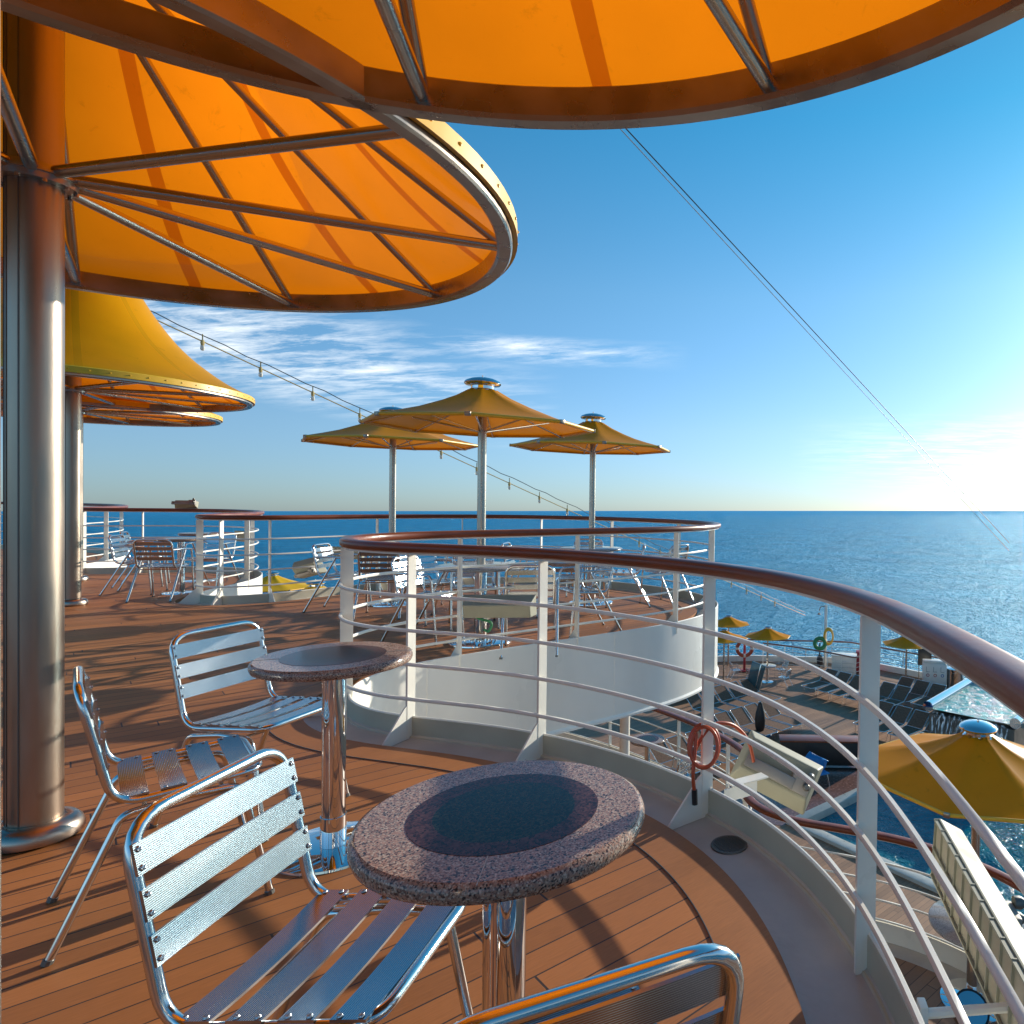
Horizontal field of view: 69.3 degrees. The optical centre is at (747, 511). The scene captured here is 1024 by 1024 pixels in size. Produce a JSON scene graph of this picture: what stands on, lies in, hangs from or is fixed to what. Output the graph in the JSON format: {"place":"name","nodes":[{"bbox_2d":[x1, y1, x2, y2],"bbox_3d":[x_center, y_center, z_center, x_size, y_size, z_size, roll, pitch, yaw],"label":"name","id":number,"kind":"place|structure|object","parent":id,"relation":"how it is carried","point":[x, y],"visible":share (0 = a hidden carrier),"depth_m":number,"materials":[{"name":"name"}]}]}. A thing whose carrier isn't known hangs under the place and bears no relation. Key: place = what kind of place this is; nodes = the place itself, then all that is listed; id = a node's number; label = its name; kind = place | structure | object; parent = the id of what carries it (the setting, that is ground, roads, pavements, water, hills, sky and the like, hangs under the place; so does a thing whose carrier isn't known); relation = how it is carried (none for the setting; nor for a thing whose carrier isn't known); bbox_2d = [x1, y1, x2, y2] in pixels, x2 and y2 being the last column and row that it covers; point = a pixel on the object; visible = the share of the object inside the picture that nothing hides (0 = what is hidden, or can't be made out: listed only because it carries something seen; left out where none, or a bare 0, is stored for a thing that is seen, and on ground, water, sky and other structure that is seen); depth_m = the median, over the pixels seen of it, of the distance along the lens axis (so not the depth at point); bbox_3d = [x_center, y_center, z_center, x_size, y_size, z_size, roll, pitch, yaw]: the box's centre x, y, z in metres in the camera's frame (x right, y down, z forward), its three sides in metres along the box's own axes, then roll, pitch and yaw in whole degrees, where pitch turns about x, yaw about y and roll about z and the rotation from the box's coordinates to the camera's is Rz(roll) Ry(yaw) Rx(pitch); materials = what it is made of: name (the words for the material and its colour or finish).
{"place":"outdoors","nodes":[
{"label":"outdoors","id":0,"kind":"place"},
{"bbox_2d":[262,571,309,592],"bbox_3d":[-13.848,2.997,20.050,1.987,2.583,1.987,0,1,-34],"label":"parasol","id":1,"kind":"object","parent":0,"point":[276,578],"visible":0.48,"depth_m":19.80,"materials":[{"name":"yellow fabric"}]},
{"bbox_2d":[1,550,724,1023],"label":"teak deck","id":2,"kind":"structure","parent":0,"point":[631,904],"depth_m":2.50,"materials":[{"name":"brown wood"}]},
{"bbox_2d":[1,389,222,580],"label":"shade canopy","id":3,"kind":"object","parent":2,"relation":"on","point":[135,417],"visible":0.23,"depth_m":11.20,"materials":[{"name":"fabric"}]},
{"bbox_2d":[1,278,255,606],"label":"shade canopy","id":4,"kind":"object","parent":2,"relation":"on","point":[123,347],"visible":0.56,"depth_m":8.34,"materials":[{"name":"fabric"}]},
{"bbox_2d":[98,534,167,595],"bbox_3d":[-8.507,0.723,9.547,0.593,0.817,0.498,1,1,-20],"label":"armchair","id":5,"kind":"object","parent":2,"relation":"on","point":[124,545],"visible":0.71,"depth_m":9.41,"materials":[{"name":"metal"}]},
{"bbox_2d":[111,531,170,587],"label":"armchair","id":6,"kind":"object","parent":2,"relation":"on","point":[129,540],"visible":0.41,"depth_m":10.27,"materials":[{"name":"metal"}]},
{"bbox_2d":[40,666,274,966],"bbox_3d":[-2.017,0.930,2.373,0.578,0.817,0.462,0,1,-44],"label":"bistro chair","id":7,"kind":"object","parent":2,"relation":"on","point":[130,778],"visible":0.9,"depth_m":2.33,"materials":[{"name":"metal"}]},
{"bbox_2d":[125,538,194,602],"bbox_3d":[-7.681,0.744,9.018,0.498,0.817,0.593,1,1,-14],"label":"armchair","id":8,"kind":"object","parent":2,"relation":"on","point":[173,564],"visible":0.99,"depth_m":8.88,"materials":[{"name":"metal"}]},
{"bbox_2d":[155,537,205,594],"bbox_3d":[-7.933,0.750,9.634,0.558,0.768,0.558,1,1,-17],"label":"granite table","id":9,"kind":"object","parent":2,"relation":"on","point":[180,541],"visible":0.78,"depth_m":9.60,"materials":[{"name":"metal"}]},
{"bbox_2d":[185,532,239,585],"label":"armchair","id":10,"kind":"object","parent":2,"relation":"on","point":[226,544],"visible":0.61,"depth_m":10.45,"materials":[{"name":"metal"}]},
{"bbox_2d":[149,620,349,842],"bbox_3d":[-2.169,0.918,3.033,0.578,0.817,0.462,1,1,11],"label":"bistro chair","id":11,"kind":"object","parent":2,"relation":"on","point":[268,714],"visible":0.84,"depth_m":2.98,"materials":[{"name":"metal"}]},
{"bbox_2d":[1,0,518,854],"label":"shade canopy","id":12,"kind":"object","parent":2,"relation":"on","point":[125,174],"visible":0.88,"depth_m":3.17,"materials":[{"name":"fabric"}]},
{"bbox_2d":[122,748,472,1023],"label":"bistro chair","id":13,"kind":"object","parent":2,"relation":"on","point":[377,996],"visible":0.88,"depth_m":1.40,"materials":[{"name":"metal"}]},
{"bbox_2d":[248,641,412,875],"bbox_3d":[-1.643,0.950,2.733,0.558,0.768,0.558,0,1,-25],"label":"granite table","id":14,"kind":"object","parent":2,"relation":"on","point":[333,667],"visible":0.88,"depth_m":2.69,"materials":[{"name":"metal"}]},
{"bbox_2d":[302,543,371,612],"bbox_3d":[-5.010,0.794,8.430,0.593,0.817,0.498,1,1,-5],"label":"armchair","id":15,"kind":"object","parent":2,"relation":"on","point":[325,556],"visible":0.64,"depth_m":8.32,"materials":[{"name":"metal"}]},
{"bbox_2d":[1,549,713,942],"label":"deck caulking","id":16,"kind":"object","parent":2,"relation":"on","point":[453,771],"visible":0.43,"depth_m":3.66,"materials":[{"name":"rubber"}]},
{"bbox_2d":[353,552,406,620],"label":"armchair","id":17,"kind":"object","parent":2,"relation":"on","point":[361,565],"visible":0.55,"depth_m":7.87,"materials":[{"name":"metal"}]},
{"bbox_2d":[368,556,416,606],"bbox_3d":[-4.633,0.823,8.964,0.820,0.745,0.820,1,1,-12],"label":"pole table","id":18,"kind":"object","parent":2,"relation":"on","point":[391,589],"visible":0.27,"depth_m":8.91,"materials":[{"name":"metal"}]},
{"bbox_2d":[301,405,477,532],"bbox_3d":[-4.619,-0.096,8.951,1.987,2.583,1.987,0,1,-34],"label":"parasol","id":19,"kind":"object","parent":18,"relation":"on","point":[370,436],"visible":0.66,"depth_m":8.91,"materials":[{"name":"fabric"}]},
{"bbox_2d":[380,556,463,641],"bbox_3d":[-3.180,0.847,6.761,0.593,0.817,0.498,1,1,8],"label":"armchair","id":20,"kind":"object","parent":2,"relation":"on","point":[420,574],"visible":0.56,"depth_m":6.64,"materials":[{"name":"metal"}]},
{"bbox_2d":[394,555,463,625],"bbox_3d":[-3.604,0.825,7.787,0.593,0.817,0.498,1,1,30],"label":"armchair","id":21,"kind":"object","parent":2,"relation":"on","point":[442,581],"visible":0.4,"depth_m":7.86,"materials":[{"name":"metal"}]},
{"bbox_2d":[83,552,805,1023],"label":"teak border","id":22,"kind":"object","parent":2,"relation":"on","point":[725,908],"visible":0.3,"depth_m":2.54,"materials":[{"name":"brown wood"}]},
{"bbox_2d":[1,544,914,1023],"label":"deck edge plate","id":23,"kind":"object","parent":2,"relation":"attached to","point":[671,646],"visible":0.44,"depth_m":5.84,"materials":[{"name":"beige paint"}]},
{"bbox_2d":[292,557,326,577],"bbox_3d":[-6.763,0.900,10.567,0.417,0.295,0.234,-14,25,5],"label":"floodlight","id":24,"kind":"object","parent":23,"relation":"attached to","point":[304,572],"visible":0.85,"depth_m":10.52,"materials":[{"name":"grey metal"}]},
{"bbox_2d":[1,502,1023,1023],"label":"deck railing","id":25,"kind":"object","parent":23,"relation":"on","point":[995,672],"visible":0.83,"depth_m":3.13,"materials":[{"name":"white metal"}]},
{"bbox_2d":[171,498,198,508],"bbox_3d":[-9.983,-0.157,12.208,0.340,0.133,0.214,1,-19,-20],"label":"floodlight","id":26,"kind":"object","parent":25,"relation":"on","point":[192,503],"visible":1,"depth_m":12.18,"materials":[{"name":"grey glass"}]},
{"bbox_2d":[462,594,536,622],"bbox_3d":[-2.046,0.836,5.726,0.577,0.350,0.322,1,21,-8],"label":"floodlight","id":27,"kind":"object","parent":25,"relation":"attached to","point":[484,610],"visible":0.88,"depth_m":5.56,"materials":[{"name":"beige metal"}]},
{"bbox_2d":[687,721,754,805],"bbox_3d":[-0.088,1.124,3.187,0.443,0.336,0.140,0,1,-41],"label":"orange hose","id":28,"kind":"object","parent":25,"relation":"attached to","point":[691,749],"visible":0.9,"depth_m":3.07,"materials":[{"name":"rubber"}]},
{"bbox_2d":[724,730,822,814],"bbox_3d":[0.129,1.306,3.324,0.423,0.352,0.392,25,-18,7],"label":"floodlight","id":29,"kind":"object","parent":23,"relation":"attached to","point":[769,776],"visible":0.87,"depth_m":3.43,"materials":[{"name":"beige metal"}]},
{"bbox_2d":[917,819,1023,1023],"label":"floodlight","id":30,"kind":"object","parent":23,"relation":"attached to","point":[997,918],"visible":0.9,"depth_m":2.03,"materials":[{"name":"white metal"}]},
{"bbox_2d":[448,557,499,631],"bbox_3d":[-2.983,0.839,7.507,0.498,0.817,0.593,0,1,-25],"label":"armchair","id":31,"kind":"object","parent":2,"relation":"on","point":[453,575],"visible":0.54,"depth_m":7.51,"materials":[{"name":"metal"}]},
{"bbox_2d":[435,562,522,647],"bbox_3d":[-2.589,0.888,6.675,0.820,0.745,0.820,1,1,-15],"label":"pole table","id":32,"kind":"object","parent":2,"relation":"on","point":[480,582],"visible":0.49,"depth_m":6.61,"materials":[{"name":"metal"}]},
{"bbox_2d":[359,375,594,564],"bbox_3d":[-2.575,-0.030,6.661,1.987,2.583,1.987,1,1,7],"label":"parasol","id":33,"kind":"object","parent":32,"relation":"on","point":[482,409],"visible":1,"depth_m":6.62,"materials":[{"name":"fabric"}]},
{"bbox_2d":[95,552,895,1023],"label":"gutter","id":34,"kind":"object","parent":2,"relation":"on","point":[819,964],"visible":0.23,"depth_m":2.43,"materials":[{"name":"paint"}]},
{"bbox_2d":[711,835,746,854],"bbox_3d":[-0.077,1.393,2.881,0.156,0.006,0.156,0,1,-29],"label":"drain grate","id":35,"kind":"object","parent":34,"relation":"on","point":[729,844],"visible":1,"depth_m":2.87,"materials":[{"name":"metal"}]},
{"bbox_2d":[347,759,644,1009],"bbox_3d":[-0.496,0.988,1.402,0.558,0.768,0.558,1,1,-10],"label":"granite table","id":36,"kind":"object","parent":2,"relation":"on","point":[500,842],"visible":0.99,"depth_m":1.33,"materials":[{"name":"stone"}]},
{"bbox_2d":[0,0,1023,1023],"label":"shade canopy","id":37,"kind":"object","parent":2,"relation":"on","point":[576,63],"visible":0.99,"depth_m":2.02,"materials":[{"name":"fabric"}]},
{"bbox_2d":[499,565,558,659],"bbox_3d":[-1.982,0.873,6.298,0.498,0.817,0.593,1,1,-15],"label":"armchair","id":38,"kind":"object","parent":2,"relation":"on","point":[554,593],"visible":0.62,"depth_m":6.13,"materials":[{"name":"metal"}]},
{"bbox_2d":[536,548,585,617],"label":"armchair","id":39,"kind":"object","parent":2,"relation":"on","point":[567,576],"visible":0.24,"depth_m":8.26,"materials":[{"name":"metal"}]},
{"bbox_2d":[553,565,622,636],"bbox_3d":[-1.695,0.862,7.321,0.593,0.817,0.498,0,1,-35],"label":"armchair","id":40,"kind":"object","parent":2,"relation":"on","point":[587,590],"visible":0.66,"depth_m":7.25,"materials":[{"name":"metal"}]},
{"bbox_2d":[561,546,621,605],"bbox_3d":[-2.114,0.857,9.314,0.820,0.745,0.820,1,1,-20],"label":"pole table","id":41,"kind":"object","parent":2,"relation":"on","point":[602,549],"visible":0.56,"depth_m":9.26,"materials":[{"name":"metal"}]},
{"bbox_2d":[509,412,670,547],"bbox_3d":[-2.099,-0.062,9.301,1.987,2.583,1.987,0,1,-42],"label":"parasol","id":42,"kind":"object","parent":41,"relation":"on","point":[604,439],"visible":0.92,"depth_m":9.25,"materials":[{"name":"fabric"}]},
{"bbox_2d":[453,943,743,1023],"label":"bistro chair","id":43,"kind":"object","parent":2,"relation":"on","point":[616,996],"visible":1,"depth_m":0.89,"materials":[{"name":"metal"}]},
{"bbox_2d":[605,544,650,607],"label":"armchair","id":44,"kind":"object","parent":2,"relation":"on","point":[629,571],"visible":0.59,"depth_m":8.99,"materials":[{"name":"metal"}]},
{"bbox_2d":[639,544,694,605],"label":"armchair","id":45,"kind":"object","parent":2,"relation":"on","point":[671,550],"visible":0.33,"depth_m":9.34,"materials":[{"name":"metal"}]},
{"bbox_2d":[150,310,804,614],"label":"string lights","id":46,"kind":"object","parent":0,"point":[202,348],"visible":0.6,"depth_m":17.40,"materials":[{"name":"metal"}]},
{"bbox_2d":[1,511,1023,678],"bbox_3d":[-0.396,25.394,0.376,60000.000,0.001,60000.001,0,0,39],"label":"sea","id":47,"kind":"structure","parent":0,"point":[963,570],"depth_m":425.16,"materials":[{"name":"liquid"}]},
{"bbox_2d":[1,18,1023,510],"label":"sky","id":48,"kind":"structure","parent":0,"point":[887,212],"materials":[{"name":"blue"}]},
{"bbox_2d":[570,661,961,947],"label":"pool deck","id":49,"kind":"structure","parent":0,"point":[835,715],"depth_m":25.14,"materials":[{"name":"brown wood"}]},
{"bbox_2d":[630,733,664,761],"bbox_3d":[-1.613,4.028,11.061,0.558,0.768,0.558,1,1,-17],"label":"granite table","id":50,"kind":"object","parent":49,"relation":"on","point":[657,739],"visible":0.48,"depth_m":11.03,"materials":[{"name":"stone"}]},
{"bbox_2d":[650,742,699,777],"bbox_3d":[-2.183,7.463,20.482,1.840,0.806,0.652,2,1,43],"label":"sun lounger","id":51,"kind":"object","parent":49,"relation":"on","point":[663,759],"visible":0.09,"depth_m":20.69,"materials":[{"name":"metal"}]},
{"bbox_2d":[666,734,720,772],"bbox_3d":[-1.660,7.464,21.005,1.840,0.806,0.652,2,1,43],"label":"sun lounger","id":52,"kind":"object","parent":49,"relation":"on","point":[672,740],"visible":0.44,"depth_m":21.39,"materials":[{"name":"metal"}]},
{"bbox_2d":[686,693,722,713],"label":"sun lounger","id":53,"kind":"object","parent":49,"relation":"on","point":[695,701],"visible":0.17,"depth_m":26.27,"materials":[{"name":"fabric"}]},
{"bbox_2d":[685,730,737,770],"bbox_3d":[-1.137,7.464,21.527,1.840,0.806,0.652,2,1,45],"label":"sun lounger","id":54,"kind":"object","parent":49,"relation":"on","point":[720,759],"visible":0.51,"depth_m":21.38,"materials":[{"name":"metal"}]},
{"bbox_2d":[714,711,749,736],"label":"sun lounger","id":55,"kind":"object","parent":49,"relation":"on","point":[723,716],"visible":0.34,"depth_m":23.95,"materials":[{"name":"fabric"}]},
{"bbox_2d":[714,685,750,708],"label":"sun lounger","id":56,"kind":"object","parent":49,"relation":"on","point":[723,693],"visible":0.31,"depth_m":27.30,"materials":[{"name":"fabric"}]},
{"bbox_2d":[718,627,747,679],"bbox_3d":[-1.051,6.439,30.699,1.987,2.583,1.987,1,1,17],"label":"parasol","id":57,"kind":"object","parent":49,"relation":"on","point":[722,640],"visible":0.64,"depth_m":30.59,"materials":[{"name":"fabric"}]},
{"bbox_2d":[718,614,748,665],"bbox_3d":[-0.950,6.386,34.398,1.987,2.583,1.987,2,1,37],"label":"parasol","id":58,"kind":"object","parent":49,"relation":"on","point":[728,621],"visible":0.84,"depth_m":34.03,"materials":[{"name":"fabric"}]},
{"bbox_2d":[728,681,759,704],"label":"sun lounger","id":59,"kind":"object","parent":49,"relation":"on","point":[741,696],"visible":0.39,"depth_m":27.66,"materials":[{"name":"fabric"}]},
{"bbox_2d":[730,706,777,739],"bbox_3d":[0.212,7.448,24.026,0.652,0.806,1.840,0,1,-44],"label":"sun lounger","id":60,"kind":"object","parent":49,"relation":"on","point":[741,717],"visible":0.86,"depth_m":24.29,"materials":[{"name":"fabric"}]},
{"bbox_2d":[748,661,765,690],"bbox_3d":[0.305,7.032,28.696,0.950,1.591,0.165,1,1,25],"label":"tilted panel","id":61,"kind":"object","parent":49,"relation":"on","point":[756,674],"visible":0.6,"depth_m":28.59,"materials":[{"name":"metal"}]},
{"bbox_2d":[739,678,780,702],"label":"sun lounger","id":62,"kind":"object","parent":49,"relation":"on","point":[746,683],"visible":0.62,"depth_m":28.41,"materials":[{"name":"metal"}]},
{"bbox_2d":[755,702,772,736],"bbox_3d":[0.438,7.198,23.709,0.880,1.320,0.880,1,1,0],"label":"covered lamp","id":63,"kind":"object","parent":49,"relation":"on","point":[760,719],"visible":0.59,"depth_m":23.58,"materials":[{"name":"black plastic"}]},
{"bbox_2d":[744,703,792,738],"bbox_3d":[0.737,7.449,24.551,1.840,0.806,0.652,2,1,43],"label":"sun lounger","id":64,"kind":"object","parent":49,"relation":"on","point":[751,708],"visible":0.8,"depth_m":24.57,"materials":[{"name":"fabric"}]},
{"bbox_2d":[762,663,775,682],"bbox_3d":[0.905,7.378,31.412,0.820,0.745,0.820,1,1,0],"label":"pole table","id":65,"kind":"object","parent":49,"relation":"on","point":[767,672],"visible":0.79,"depth_m":31.37,"materials":[{"name":"metal"}]},
{"bbox_2d":[745,626,790,665],"bbox_3d":[0.919,6.460,31.399,1.987,2.583,1.987,1,1,12],"label":"parasol","id":66,"kind":"object","parent":65,"relation":"on","point":[767,633],"visible":1,"depth_m":31.00,"materials":[{"name":"fabric"}]},
{"bbox_2d":[758,701,801,733],"bbox_3d":[1.259,7.449,25.073,0.652,0.806,1.840,0,1,-45],"label":"sun lounger","id":67,"kind":"object","parent":49,"relation":"on","point":[771,712],"visible":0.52,"depth_m":25.16,"materials":[{"name":"fabric"}]},
{"bbox_2d":[721,769,856,825],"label":"mosaic floor","id":68,"kind":"structure","parent":49,"relation":"on","point":[841,782],"depth_m":19.69,"materials":[{"name":"tile"}]},
{"bbox_2d":[763,642,858,676],"bbox_3d":[3.062,7.216,33.155,5.414,1.161,1.194,1,1,23],"label":"deck railing","id":69,"kind":"object","parent":49,"relation":"on","point":[827,662],"visible":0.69,"depth_m":33.04,"materials":[{"name":"metal"}]},
{"bbox_2d":[805,751,829,785],"bbox_3d":[2.002,7.511,20.066,0.819,0.859,0.678,0,1,-30],"label":"blue tub chair","id":70,"kind":"object","parent":49,"relation":"on","point":[815,758],"visible":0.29,"depth_m":20.29,"materials":[{"name":"plastic"}]},
{"bbox_2d":[779,734,857,769],"bbox_3d":[2.234,7.473,21.392,2.500,0.895,0.600,1,1,0],"label":"counter","id":71,"kind":"object","parent":49,"relation":"on","point":[804,745],"visible":0.52,"depth_m":21.16,"materials":[{"name":"black wood"}]},
{"bbox_2d":[717,655,921,677],"bbox_3d":[3.708,8.984,26.104,64.281,2.780,18.598,1,1,16],"label":"bulwark","id":72,"kind":"object","parent":49,"relation":"on","point":[898,670],"visible":0.07,"depth_m":35.30,"materials":[{"name":"white paint"}]},
{"bbox_2d":[801,668,837,695],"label":"sun lounger","id":73,"kind":"object","parent":49,"relation":"on","point":[816,684],"visible":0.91,"depth_m":30.07,"materials":[{"name":"metal"}]},
{"bbox_2d":[815,671,851,698],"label":"sun lounger","id":74,"kind":"object","parent":49,"relation":"on","point":[844,676],"visible":0.83,"depth_m":29.66,"materials":[{"name":"metal"}]},
{"bbox_2d":[717,639,965,677],"bbox_3d":[3.730,7.331,26.055,64.225,1.162,18.549,1,1,16],"label":"deck railing","id":75,"kind":"object","parent":49,"relation":"on","point":[844,647],"visible":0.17,"depth_m":35.23,"materials":[{"name":"white paint"}]},
{"bbox_2d":[828,675,858,700],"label":"sun lounger","id":76,"kind":"object","parent":49,"relation":"on","point":[854,683],"visible":0.64,"depth_m":29.09,"materials":[{"name":"metal"}]},
{"bbox_2d":[831,652,856,675],"bbox_3d":[4.637,7.306,33.011,1.200,0.960,0.760,1,1,10],"label":"white locker","id":77,"kind":"object","parent":49,"relation":"on","point":[845,663],"visible":0.59,"depth_m":32.67,"materials":[{"name":"metal"}]},
{"bbox_2d":[857,681,895,700],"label":"sun lounger","id":78,"kind":"object","parent":49,"relation":"on","point":[886,689],"visible":0.52,"depth_m":28.26,"materials":[{"name":"metal"}]},
{"bbox_2d":[879,705,911,739],"bbox_3d":[5.124,7.517,24.557,1.840,0.806,0.652,0,1,-45],"label":"sun lounger","id":79,"kind":"object","parent":49,"relation":"on","point":[900,714],"visible":0.58,"depth_m":24.90,"materials":[{"name":"fabric"}]},
{"bbox_2d":[884,685,910,715],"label":"sun lounger","id":80,"kind":"object","parent":49,"relation":"on","point":[900,693],"visible":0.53,"depth_m":27.73,"materials":[{"name":"fabric"}]},
{"bbox_2d":[882,636,922,676],"bbox_3d":[6.948,6.573,30.099,1.987,2.583,1.987,0,1,-42],"label":"parasol","id":81,"kind":"object","parent":49,"relation":"on","point":[902,642],"visible":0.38,"depth_m":29.68,"materials":[{"name":"fabric"}]},
{"bbox_2d":[786,788,1023,928],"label":"pool coaming","id":82,"kind":"object","parent":49,"relation":"on","point":[823,810],"depth_m":16.75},
{"bbox_2d":[887,709,928,740],"bbox_3d":[5.647,7.533,24.034,1.840,0.806,0.652,0,1,-44],"label":"sun lounger","id":83,"kind":"object","parent":49,"relation":"on","point":[918,719],"visible":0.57,"depth_m":24.35,"materials":[{"name":"metal"}]},
{"bbox_2d":[895,679,929,707],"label":"sun lounger","id":84,"kind":"object","parent":49,"relation":"on","point":[919,689],"visible":0.94,"depth_m":28.60,"materials":[{"name":"fabric"}]},
{"bbox_2d":[910,683,946,711],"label":"sun lounger","id":85,"kind":"object","parent":49,"relation":"on","point":[935,689],"visible":0.68,"depth_m":28.13,"materials":[{"name":"fabric"}]},
{"bbox_2d":[922,659,946,691],"bbox_3d":[8.238,7.207,30.304,1.000,1.350,0.508,1,1,8],"label":"waste bin cabinet","id":86,"kind":"object","parent":49,"relation":"on","point":[934,670],"visible":0.87,"depth_m":30.08,"materials":[{"name":"white metal"}]},
{"bbox_2d":[923,678,1023,744],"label":"spa pool","id":87,"kind":"structure","parent":49,"relation":"on","point":[954,706],"depth_m":22.35,"materials":[{"name":"liquid"}]},
{"bbox_2d":[620,129,1003,544],"bbox_3d":[4.183,-2.666,20.212,0.016,8.773,24.362,2,1,37],"label":"stay wire","id":88,"kind":"object","parent":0,"point":[784,307],"visible":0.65,"depth_m":15.30,"materials":[{"name":"grey metal"}]},
{"bbox_2d":[626,129,1005,538],"bbox_3d":[4.266,-2.799,20.210,0.022,8.353,24.266,2,1,37],"label":"stay wire","id":89,"kind":"object","parent":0,"point":[788,304],"visible":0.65,"depth_m":15.21,"materials":[{"name":"grey metal"}]},
{"bbox_2d":[818,790,1023,914],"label":"pool water","id":90,"kind":"structure","parent":0,"point":[1009,837],"depth_m":17.42,"materials":[{"name":"blue liquid"}]},
{"bbox_2d":[894,957,997,1023],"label":"terrace","id":91,"kind":"structure","parent":0,"point":[923,982],"depth_m":6.58,"materials":[{"name":"brown wood"}]},
{"bbox_2d":[619,716,629,754],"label":"support column","id":92,"kind":"structure","parent":91,"relation":"on","point":[624,746],"depth_m":8.14,"materials":[{"name":"white metal"}]},
{"bbox_2d":[659,757,691,777],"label":"armchair","id":93,"kind":"object","parent":91,"relation":"on","point":[685,772],"visible":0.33,"depth_m":10.25,"materials":[{"name":"metal"}]},
{"bbox_2d":[555,733,966,972],"bbox_3d":[-0.158,4.705,6.654,4.293,0.790,19.752,0,1,-31],"label":"edge plate","id":94,"kind":"object","parent":91,"relation":"attached to","point":[950,955],"visible":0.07,"depth_m":7.12,"materials":[{"name":"white paint"}]},
{"bbox_2d":[566,708,1020,951],"bbox_3d":[-0.144,3.957,6.648,4.372,1.162,19.804,0,1,-31],"label":"deck railing","id":95,"kind":"object","parent":94,"relation":"on","point":[993,872],"visible":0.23,"depth_m":7.47,"materials":[{"name":"white metal"}]},
{"bbox_2d":[886,942,965,979],"bbox_3d":[-0.231,4.527,6.599,4.437,0.045,19.723,0,1,-31],"label":"gutter","id":96,"kind":"object","parent":91,"relation":"on","point":[912,956],"visible":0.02,"depth_m":6.96,"materials":[{"name":"paint"}]},
{"bbox_2d":[928,900,996,1023],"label":"pole table","id":97,"kind":"object","parent":91,"relation":"on","point":[940,922],"visible":0.23,"depth_m":6.36,"materials":[{"name":"metal"}]},
{"bbox_2d":[878,718,1023,858],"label":"parasol","id":98,"kind":"object","parent":97,"relation":"on","point":[979,764],"visible":0.9,"depth_m":6.00,"materials":[{"name":"fabric"}]},
{"bbox_2d":[953,988,989,1023],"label":"search light","id":99,"kind":"object","parent":91,"relation":"on","point":[967,996],"visible":0.44,"depth_m":5.23,"materials":[{"name":"glass"}]},
{"bbox_2d":[947,666,964,688],"bbox_3d":[9.136,7.365,30.210,0.780,1.065,0.780,1,1,0],"label":"chrome bin","id":100,"kind":"object","parent":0,"point":[954,676],"visible":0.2,"depth_m":29.90,"materials":[{"name":"metal"}]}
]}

